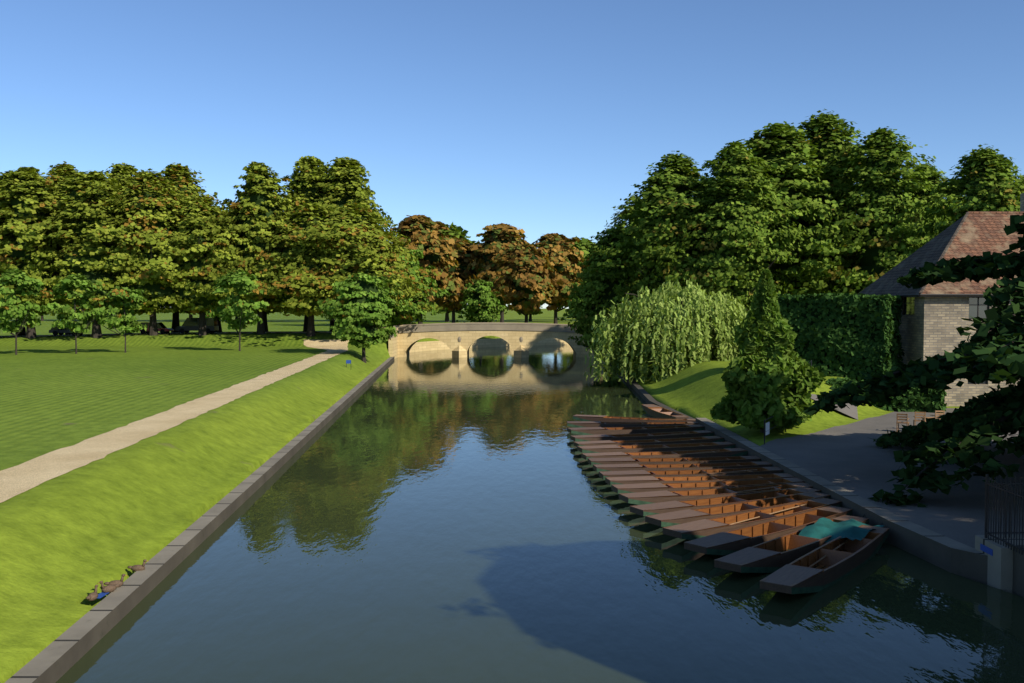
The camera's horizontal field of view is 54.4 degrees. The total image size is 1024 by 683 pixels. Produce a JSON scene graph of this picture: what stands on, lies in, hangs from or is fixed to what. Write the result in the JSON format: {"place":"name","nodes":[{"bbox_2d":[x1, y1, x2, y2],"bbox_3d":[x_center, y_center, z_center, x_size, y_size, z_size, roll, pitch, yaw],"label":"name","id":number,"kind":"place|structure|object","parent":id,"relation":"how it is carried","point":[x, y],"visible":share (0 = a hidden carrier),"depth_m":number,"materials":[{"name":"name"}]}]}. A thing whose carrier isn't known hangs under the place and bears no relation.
{"place":"outdoors","nodes":[
{"label":"outdoors","id":0,"kind":"place"},
{"bbox_2d":[0,332,331,336],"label":"avenue road","id":1,"kind":"structure","parent":0,"point":[173,333],"depth_m":126.56,"materials":[{"name":"grey asphalt"}]},
{"bbox_2d":[49,324,82,335],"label":"parked car","id":2,"kind":"object","parent":1,"relation":"on","point":[55,331],"visible":0.48,"depth_m":124.97,"materials":[{"name":"black metal"}]},
{"bbox_2d":[137,322,173,333],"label":"parked car","id":3,"kind":"object","parent":1,"relation":"on","point":[162,328],"visible":0.72,"depth_m":125.05,"materials":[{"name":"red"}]},
{"bbox_2d":[175,318,218,332],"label":"parked car","id":4,"kind":"object","parent":1,"relation":"on","point":[192,324],"visible":0.84,"depth_m":124.93,"materials":[{"name":"black metal"}]},
{"bbox_2d":[0,340,348,502],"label":"gravel path","id":5,"kind":"structure","parent":0,"point":[24,476],"depth_m":37.22,"materials":[{"name":"beige gravel"}]},
{"bbox_2d":[0,309,959,682],"bbox_3d":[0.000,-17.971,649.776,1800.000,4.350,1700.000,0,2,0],"label":"ground","id":6,"kind":"structure","parent":0,"point":[70,539],"depth_m":43.37,"materials":[{"name":"green plant"}]},
{"bbox_2d":[0,197,45,318],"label":"avenue lime tree","id":7,"kind":"object","parent":6,"relation":"on","point":[7,251],"visible":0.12,"depth_m":116.94,"materials":[{"name":"green plant"}]},
{"bbox_2d":[0,268,60,354],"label":"tree","id":8,"kind":"object","parent":6,"relation":"on","point":[28,285],"visible":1,"depth_m":95.54,"materials":[{"name":"green plant"}]},
{"bbox_2d":[0,169,60,335],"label":"avenue lime tree","id":9,"kind":"object","parent":6,"relation":"on","point":[4,176],"visible":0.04,"depth_m":130.75,"materials":[{"name":"green plant"}]},
{"bbox_2d":[0,166,74,338],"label":"avenue lime tree","id":10,"kind":"object","parent":6,"relation":"on","point":[31,204],"visible":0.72,"depth_m":117.76,"materials":[{"name":"green plant"}]},
{"bbox_2d":[39,161,79,334],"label":"avenue lime tree","id":11,"kind":"object","parent":6,"relation":"on","point":[61,172],"visible":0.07,"depth_m":129.39,"materials":[{"name":"green plant"}]},
{"bbox_2d":[39,273,110,353],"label":"tree","id":12,"kind":"object","parent":6,"relation":"on","point":[68,286],"visible":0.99,"depth_m":98.31,"materials":[{"name":"green plant"}]},
{"bbox_2d":[1,170,150,337],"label":"avenue lime tree","id":13,"kind":"object","parent":6,"relation":"on","point":[82,205],"visible":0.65,"depth_m":116.66,"materials":[{"name":"green plant"}]},
{"bbox_2d":[86,585,97,600],"bbox_3d":[-8.731,5.251,20.734,0.181,0.292,0.495,0,2,4],"label":"duck","id":14,"kind":"object","parent":6,"relation":"on","point":[92,596],"visible":1,"depth_m":20.67},
{"bbox_2d":[97,581,119,592],"bbox_3d":[-8.639,5.238,21.321,0.181,0.292,0.495,2,3,45],"label":"duck","id":15,"kind":"object","parent":6,"relation":"on","point":[108,588],"visible":1,"depth_m":21.25},
{"bbox_2d":[75,286,146,352],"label":"tree","id":16,"kind":"object","parent":6,"relation":"on","point":[123,320],"visible":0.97,"depth_m":100.49,"materials":[{"name":"green plant"}]},
{"bbox_2d":[104,574,127,586],"bbox_3d":[-8.637,5.224,21.706,0.495,0.292,0.181,-1,2,-24],"label":"duck","id":17,"kind":"object","parent":6,"relation":"on","point":[119,582],"visible":0.88,"depth_m":21.68},
{"bbox_2d":[102,162,149,332],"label":"avenue lime tree","id":18,"kind":"object","parent":6,"relation":"on","point":[122,173],"visible":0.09,"depth_m":131.21,"materials":[{"name":"green plant"}]},
{"bbox_2d":[73,168,214,335],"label":"avenue lime tree","id":19,"kind":"object","parent":6,"relation":"on","point":[151,217],"visible":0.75,"depth_m":117.26,"materials":[{"name":"green plant"}]},
{"bbox_2d":[110,196,257,335],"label":"avenue lime tree","id":20,"kind":"object","parent":6,"relation":"on","point":[199,299],"visible":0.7,"depth_m":117.67,"materials":[{"name":"green plant"}]},
{"bbox_2d":[158,162,225,332],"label":"avenue lime tree","id":21,"kind":"object","parent":6,"relation":"on","point":[179,175],"visible":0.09,"depth_m":130.99,"materials":[{"name":"green plant"}]},
{"bbox_2d":[176,210,234,331],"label":"avenue lime tree","id":22,"kind":"object","parent":6,"relation":"on","point":[218,318],"visible":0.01,"depth_m":132.44,"materials":[{"name":"green plant"}]},
{"bbox_2d":[205,268,269,350],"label":"tree","id":23,"kind":"object","parent":6,"relation":"on","point":[239,282],"visible":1,"depth_m":103.37,"materials":[{"name":"green plant"}]},
{"bbox_2d":[187,161,304,334],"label":"avenue lime tree","id":24,"kind":"object","parent":6,"relation":"on","point":[254,215],"visible":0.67,"depth_m":118.56,"materials":[{"name":"green plant"}]},
{"bbox_2d":[223,190,296,330],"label":"avenue lime tree","id":25,"kind":"object","parent":6,"relation":"on","point":[265,313],"depth_m":133.22,"materials":[{"name":"green plant"}]},
{"bbox_2d":[197,202,402,336],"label":"avenue lime tree","id":26,"kind":"object","parent":6,"relation":"on","point":[305,215],"visible":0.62,"depth_m":116.29,"materials":[{"name":"green plant"}]},
{"bbox_2d":[279,155,333,330],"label":"avenue lime tree","id":27,"kind":"object","parent":6,"relation":"on","point":[303,185],"visible":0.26,"depth_m":130.89,"materials":[{"name":"green plant"}]},
{"bbox_2d":[329,319,334,330],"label":"bank tree","id":28,"kind":"object","parent":6,"relation":"on","point":[331,322],"depth_m":151.72,"materials":[{"name":"plant"}]},
{"bbox_2d":[256,203,443,311],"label":"avenue lime tree","id":29,"kind":"object","parent":6,"relation":"on","point":[355,247],"visible":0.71,"depth_m":115.78,"materials":[{"name":"green plant"}]},
{"bbox_2d":[313,272,411,362],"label":"tree","id":30,"kind":"object","parent":6,"relation":"on","point":[363,312],"visible":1,"depth_m":97.82,"materials":[{"name":"green plant"}]},
{"bbox_2d":[316,157,428,296],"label":"avenue lime tree","id":31,"kind":"object","parent":6,"relation":"on","point":[345,179],"visible":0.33,"depth_m":130.27,"materials":[{"name":"green plant"}]},
{"bbox_2d":[381,301,426,327],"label":"bank bush","id":32,"kind":"object","parent":6,"relation":"on","point":[393,324],"visible":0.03,"depth_m":141.55,"materials":[{"name":"green plant"}]},
{"bbox_2d":[387,246,450,325],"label":"tree","id":33,"kind":"object","parent":6,"relation":"on","point":[414,312],"visible":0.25,"depth_m":138.84,"materials":[{"name":"green plant"}]},
{"bbox_2d":[390,215,482,323],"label":"tree","id":34,"kind":"object","parent":6,"relation":"on","point":[434,246],"visible":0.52,"depth_m":160.28,"materials":[{"name":"brown plant"}]},
{"bbox_2d":[430,222,476,321],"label":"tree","id":35,"kind":"object","parent":6,"relation":"on","point":[456,231],"visible":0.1,"depth_m":284.97,"materials":[{"name":"green plant"}]},
{"bbox_2d":[441,237,479,322],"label":"chestnut tree","id":36,"kind":"object","parent":6,"relation":"on","point":[465,257],"visible":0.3,"depth_m":201.83,"materials":[{"name":"brown plant"}]},
{"bbox_2d":[456,280,506,337],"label":"bank bush","id":37,"kind":"object","parent":6,"relation":"on","point":[481,300],"visible":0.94,"depth_m":154.49,"materials":[{"name":"green plant"}]},
{"bbox_2d":[478,269,508,321],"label":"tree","id":38,"kind":"object","parent":6,"relation":"on","point":[497,311],"visible":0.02,"depth_m":286.54,"materials":[{"name":"green plant"}]},
{"bbox_2d":[388,322,602,358],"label":"stone bridge","id":39,"kind":"structure","parent":6,"relation":"on","point":[459,339],"depth_m":124.04,"materials":[{"name":"stone"}]},
{"bbox_2d":[451,223,554,321],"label":"chestnut tree","id":40,"kind":"object","parent":6,"relation":"on","point":[499,238],"visible":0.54,"depth_m":196.16,"materials":[{"name":"brown plant"}]},
{"bbox_2d":[5,338,1023,682],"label":"bank walls","id":41,"kind":"structure","parent":6,"relation":"on","point":[73,644],"depth_m":25.18,"materials":[{"name":"stone"}]},
{"bbox_2d":[127,559,146,571],"bbox_3d":[-8.677,5.204,23.109,0.495,0.292,0.181,0,2,-5],"label":"duck","id":42,"kind":"object","parent":41,"relation":"on","point":[134,568],"visible":1,"depth_m":23.06},
{"bbox_2d":[491,243,563,322],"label":"tree","id":43,"kind":"object","parent":6,"relation":"on","point":[529,288],"visible":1,"depth_m":176.82,"materials":[{"name":"brown plant"}]},
{"bbox_2d":[518,303,544,320],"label":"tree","id":44,"kind":"object","parent":6,"relation":"on","point":[535,313],"depth_m":302.91,"materials":[{"name":"green plant"}]},
{"bbox_2d":[97,360,992,597],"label":"notice signs","id":45,"kind":"object","parent":6,"relation":"on","point":[986,549],"visible":0.84,"depth_m":23.43,"materials":[{"name":"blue metal"}]},
{"bbox_2d":[532,233,593,323],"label":"chestnut tree","id":46,"kind":"object","parent":6,"relation":"on","point":[564,258],"visible":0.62,"depth_m":202.41,"materials":[{"name":"brown plant"}]},
{"bbox_2d":[559,236,593,311],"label":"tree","id":47,"kind":"object","parent":6,"relation":"on","point":[583,245],"visible":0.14,"depth_m":277.87,"materials":[{"name":"green plant"}]},
{"bbox_2d":[563,282,591,322],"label":"bank bush","id":48,"kind":"object","parent":6,"relation":"on","point":[571,298],"visible":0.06,"depth_m":170.58,"materials":[{"name":"green plant"}]},
{"bbox_2d":[579,257,596,283],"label":"chestnut tree","id":49,"kind":"object","parent":6,"relation":"on","point":[583,265],"depth_m":211.39,"materials":[{"name":"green plant"}]},
{"bbox_2d":[556,227,648,366],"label":"tree","id":50,"kind":"object","parent":6,"relation":"on","point":[593,291],"visible":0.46,"depth_m":102.20,"materials":[{"name":"green plant"}]},
{"bbox_2d":[579,198,647,285],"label":"tree","id":51,"kind":"object","parent":6,"relation":"on","point":[621,224],"visible":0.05,"depth_m":133.04,"materials":[{"name":"green plant"}]},
{"bbox_2d":[584,278,749,383],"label":"weeping willow tree","id":52,"kind":"object","parent":6,"relation":"on","point":[670,328],"visible":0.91,"depth_m":78.09,"materials":[{"name":"green plant"}]},
{"bbox_2d":[576,151,768,310],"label":"tree","id":53,"kind":"object","parent":6,"relation":"on","point":[670,188],"visible":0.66,"depth_m":94.61,"materials":[{"name":"green plant"}]},
{"bbox_2d":[638,140,823,311],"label":"tree","id":54,"kind":"object","parent":6,"relation":"on","point":[736,226],"visible":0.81,"depth_m":89.37,"materials":[{"name":"green plant"}]},
{"bbox_2d":[661,121,864,295],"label":"tree","id":55,"kind":"object","parent":6,"relation":"on","point":[785,147],"visible":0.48,"depth_m":92.11,"materials":[{"name":"green plant"}]},
{"bbox_2d":[708,269,825,432],"bbox_3d":[11.789,0.592,45.876,5.176,7.906,5.111,0,2,0],"label":"conifer tree","id":56,"kind":"object","parent":6,"relation":"on","point":[768,372],"visible":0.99,"depth_m":45.03,"materials":[{"name":"green plant"}]},
{"bbox_2d":[655,419,881,566],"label":"punt poles and chains","id":57,"kind":"object","parent":6,"relation":"on","point":[823,557],"visible":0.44,"depth_m":32.95,"materials":[{"name":"brown wood"}]},
{"bbox_2d":[764,360,811,443],"bbox_3d":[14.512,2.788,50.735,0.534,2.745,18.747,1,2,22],"label":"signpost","id":58,"kind":"object","parent":6,"relation":"on","point":[767,431],"visible":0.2,"depth_m":42.66,"materials":[{"name":"black metal"}]},
{"bbox_2d":[772,109,864,293],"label":"tree","id":59,"kind":"object","parent":6,"relation":"on","point":[829,133],"visible":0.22,"depth_m":96.79,"materials":[{"name":"green plant"}]},
{"bbox_2d":[811,394,857,419],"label":"quay path","id":60,"kind":"structure","parent":6,"relation":"on","point":[851,411],"depth_m":52.45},
{"bbox_2d":[777,293,904,379],"bbox_3d":[19.521,-0.362,61.965,8.928,5.381,3.507,2,3,38],"label":"tall hedge","id":61,"kind":"object","parent":6,"relation":"on","point":[848,335],"visible":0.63,"depth_m":59.89,"materials":[{"name":"green plant"}]},
{"bbox_2d":[788,126,963,294],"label":"tree","id":62,"kind":"object","parent":6,"relation":"on","point":[874,249],"visible":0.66,"depth_m":89.33,"materials":[{"name":"green plant"}]},
{"bbox_2d":[827,377,946,412],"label":"shrubs","id":63,"kind":"object","parent":6,"relation":"on","point":[912,399],"visible":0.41,"depth_m":55.02,"materials":[{"name":"green plant"}]},
{"bbox_2d":[760,408,1023,547],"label":"quay paving","id":64,"kind":"structure","parent":6,"relation":"on","point":[852,458],"depth_m":35.14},
{"bbox_2d":[896,413,908,431],"bbox_3d":[18.200,3.776,46.368,0.500,0.880,0.460,1,2,31],"label":"garden chair","id":65,"kind":"object","parent":64,"relation":"on","point":[898,422],"visible":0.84,"depth_m":46.25,"materials":[{"name":"brown wood"}]},
{"bbox_2d":[913,412,925,424],"bbox_3d":[19.300,3.747,47.167,0.500,0.880,0.460,1,2,14],"label":"garden chair","id":66,"kind":"object","parent":64,"relation":"on","point":[923,415],"visible":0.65,"depth_m":46.98,"materials":[{"name":"brown wood"}]},
{"bbox_2d":[931,410,944,416],"bbox_3d":[20.400,3.725,47.767,0.500,0.880,0.460,0,2,-9],"label":"bench","id":67,"kind":"object","parent":64,"relation":"on","point":[943,413],"visible":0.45,"depth_m":47.55,"materials":[{"name":"brown wood"}]},
{"bbox_2d":[803,213,1023,506],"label":"yew tree","id":68,"kind":"object","parent":6,"relation":"on","point":[992,350],"visible":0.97,"depth_m":31.27,"materials":[{"name":"green plant"}]},
{"bbox_2d":[906,162,958,246],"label":"tree","id":69,"kind":"object","parent":6,"relation":"on","point":[934,179],"visible":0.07,"depth_m":95.57,"materials":[{"name":"green plant"}]},
{"bbox_2d":[858,193,1023,405],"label":"house","id":70,"kind":"structure","parent":6,"relation":"on","point":[931,321],"depth_m":59.37,"materials":[{"name":"brick"}]},
{"bbox_2d":[883,144,1023,261],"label":"tall tree by house","id":71,"kind":"object","parent":6,"relation":"on","point":[985,183],"visible":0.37,"depth_m":69.81,"materials":[{"name":"green plant"}]},
{"bbox_2d":[939,159,1022,217],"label":"tree","id":72,"kind":"object","parent":6,"relation":"on","point":[961,196],"visible":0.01,"depth_m":108.07,"materials":[{"name":"green plant"}]},
{"bbox_2d":[984,474,1023,554],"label":"iron fence","id":73,"kind":"object","parent":6,"relation":"on","point":[987,504],"visible":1,"depth_m":23.15,"materials":[{"name":"black metal"}]},
{"bbox_2d":[0,0,1023,308],"label":"sky","id":74,"kind":"structure","parent":0,"point":[536,117],"materials":[{"name":"blue"}]},
{"bbox_2d":[55,345,1023,682],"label":"river water","id":75,"kind":"structure","parent":0,"point":[433,517],"depth_m":22.95,"materials":[{"name":"blue liquid"}]},
{"bbox_2d":[567,421,698,427],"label":"punt","id":76,"kind":"object","parent":75,"relation":"on","point":[577,424],"visible":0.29,"depth_m":51.55,"materials":[{"name":"brown paint"}]},
{"bbox_2d":[573,414,695,421],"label":"punt","id":77,"kind":"object","parent":75,"relation":"on","point":[602,418],"visible":0.4,"depth_m":54.16,"materials":[{"name":"brown paint"}]},
{"bbox_2d":[567,424,703,434],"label":"punt","id":78,"kind":"object","parent":75,"relation":"on","point":[621,430],"visible":0.52,"depth_m":49.33,"materials":[{"name":"brown paint"}]},
{"bbox_2d":[570,430,713,441],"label":"punt","id":79,"kind":"object","parent":75,"relation":"on","point":[625,437],"visible":0.41,"depth_m":46.94,"materials":[{"name":"brown paint"}]},
{"bbox_2d":[573,436,723,446],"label":"punt","id":80,"kind":"object","parent":75,"relation":"on","point":[703,439],"visible":0.35,"depth_m":45.11,"materials":[{"name":"green paint"}]},
{"bbox_2d":[577,442,734,452],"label":"punt","id":81,"kind":"object","parent":75,"relation":"on","point":[650,448],"visible":0.42,"depth_m":43.03,"materials":[{"name":"brown paint"}]},
{"bbox_2d":[581,448,747,459],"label":"punt","id":82,"kind":"object","parent":75,"relation":"on","point":[736,452],"visible":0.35,"depth_m":41.19,"materials":[{"name":"green paint"}]},
{"bbox_2d":[641,404,688,418],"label":"punt","id":83,"kind":"object","parent":75,"relation":"on","point":[655,411],"visible":0.62,"depth_m":57.95,"materials":[{"name":"green paint"}]},
{"bbox_2d":[588,456,760,465],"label":"punt","id":84,"kind":"object","parent":75,"relation":"on","point":[677,460],"visible":0.31,"depth_m":39.41,"materials":[{"name":"green paint"}]},
{"bbox_2d":[593,461,771,471],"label":"punt","id":85,"kind":"object","parent":75,"relation":"on","point":[629,467],"visible":0.38,"depth_m":37.85,"materials":[{"name":"green paint"}]},
{"bbox_2d":[599,467,782,479],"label":"punt","id":86,"kind":"object","parent":75,"relation":"on","point":[696,472],"visible":0.31,"depth_m":36.54,"materials":[{"name":"green paint"}]},
{"bbox_2d":[605,473,793,485],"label":"punt","id":87,"kind":"object","parent":75,"relation":"on","point":[610,481],"visible":0.3,"depth_m":35.37,"materials":[{"name":"green paint"}]},
{"bbox_2d":[611,477,803,493],"bbox_3d":[6.865,5.091,34.047,7.000,0.532,0.984,-1,2,-11],"label":"punt","id":88,"kind":"object","parent":75,"relation":"on","point":[631,488],"visible":0.34,"depth_m":34.03,"materials":[{"name":"green paint"}]},
{"bbox_2d":[619,482,812,504],"bbox_3d":[6.858,5.136,32.758,7.000,0.532,0.984,0,2,-19],"label":"punt","id":89,"kind":"object","parent":75,"relation":"on","point":[642,498],"visible":0.35,"depth_m":32.30,"materials":[{"name":"green paint"}]},
{"bbox_2d":[630,487,820,515],"bbox_3d":[6.847,5.189,31.366,7.000,0.532,0.984,-1,2,-27],"label":"punt","id":90,"kind":"object","parent":75,"relation":"on","point":[655,508],"visible":0.42,"depth_m":31.36,"materials":[{"name":"green paint"}]},
{"bbox_2d":[645,491,830,526],"bbox_3d":[7.021,5.235,30.283,7.000,0.532,0.984,-2,2,-31],"label":"punt","id":91,"kind":"object","parent":75,"relation":"on","point":[674,518],"visible":0.43,"depth_m":30.20,"materials":[{"name":"green paint"}]},
{"bbox_2d":[662,497,841,539],"bbox_3d":[7.179,5.288,29.073,7.000,0.532,0.984,-2,3,-36],"label":"punt","id":92,"kind":"object","parent":75,"relation":"on","point":[697,529],"visible":0.47,"depth_m":28.74,"materials":[{"name":"green paint"}]},
{"bbox_2d":[684,505,851,554],"bbox_3d":[7.288,5.347,27.662,7.000,0.532,0.984,-2,3,-41],"label":"punt","id":93,"kind":"object","parent":75,"relation":"on","point":[728,542],"visible":0.69,"depth_m":27.26,"materials":[{"name":"green paint"}]},
{"bbox_2d":[714,515,868,572],"bbox_3d":[7.497,5.390,26.067,0.984,0.532,7.000,2,3,43],"label":"punt","id":94,"kind":"object","parent":75,"relation":"on","point":[769,556],"visible":0.64,"depth_m":24.68,"materials":[{"name":"green paint"}]},
{"bbox_2d":[760,525,888,593],"bbox_3d":[7.852,5.434,24.483,0.984,0.532,7.000,1,2,37],"label":"punt","id":95,"kind":"object","parent":75,"relation":"on","point":[799,576],"visible":0.91,"depth_m":24.01,"materials":[{"name":"green paint"}]},
{"bbox_2d":[799,517,883,542],"bbox_3d":[8.919,5.099,26.952,1.500,0.357,2.300,2,3,40],"label":"tarpaulin","id":96,"kind":"object","parent":95,"relation":"in","point":[823,527],"visible":0.97,"depth_m":26.59,"materials":[{"name":"teal fabric"}]}
]}

